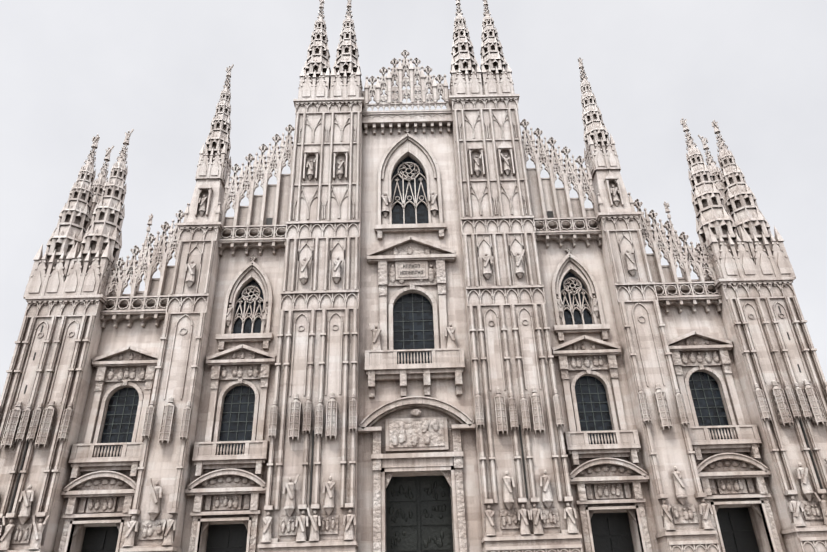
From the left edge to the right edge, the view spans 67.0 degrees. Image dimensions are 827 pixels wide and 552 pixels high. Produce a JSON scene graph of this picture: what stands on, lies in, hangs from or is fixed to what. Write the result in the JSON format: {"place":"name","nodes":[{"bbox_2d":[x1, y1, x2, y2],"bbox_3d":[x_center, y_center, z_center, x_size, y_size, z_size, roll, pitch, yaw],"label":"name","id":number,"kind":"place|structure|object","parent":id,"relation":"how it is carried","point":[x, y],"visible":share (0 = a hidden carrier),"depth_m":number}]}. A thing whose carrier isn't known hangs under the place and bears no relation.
{"place":"outdoors","nodes":[
{"label":"outdoors","id":0,"kind":"place"},
{"bbox_2d":[0,0,826,397],"label":"sky","id":1,"kind":"structure","parent":0,"point":[72,72]},
{"bbox_2d":[58,109,782,551],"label":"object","id":2,"kind":"structure","parent":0,"point":[228,483],"depth_m":49.96},
{"label":"piazza ground","id":3,"kind":"structure","parent":0,"visible":0},
{"bbox_2d":[0,94,826,551],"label":"facade wall buttresses","id":4,"kind":"structure","parent":3,"relation":"on","point":[502,318],"depth_m":51.02},
{"bbox_2d":[23,4,795,298],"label":"spires","id":5,"kind":"object","parent":4,"relation":"on","point":[737,239],"visible":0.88,"depth_m":59.79},
{"bbox_2d":[104,50,717,332],"bbox_3d":[-0.458,-9.929,61.231,53.756,33.042,1.592,-1,-28,-1],"label":"tracery","id":6,"kind":"object","parent":4,"relation":"attached to","point":[671,248],"visible":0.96,"depth_m":59.53},
{"bbox_2d":[0,0,826,549],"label":"statues","id":7,"kind":"object","parent":4,"relation":"attached to","point":[302,522],"visible":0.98,"depth_m":45.37},
{"bbox_2d":[98,156,731,456],"bbox_3d":[-0.123,0.968,56.291,50.300,29.850,0.270,-1,-28,-1],"label":"window glass","id":8,"kind":"object","parent":4,"relation":"attached to","point":[413,321],"visible":0.54,"depth_m":51.70},
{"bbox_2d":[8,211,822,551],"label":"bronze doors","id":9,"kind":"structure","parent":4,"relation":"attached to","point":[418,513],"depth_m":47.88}
]}

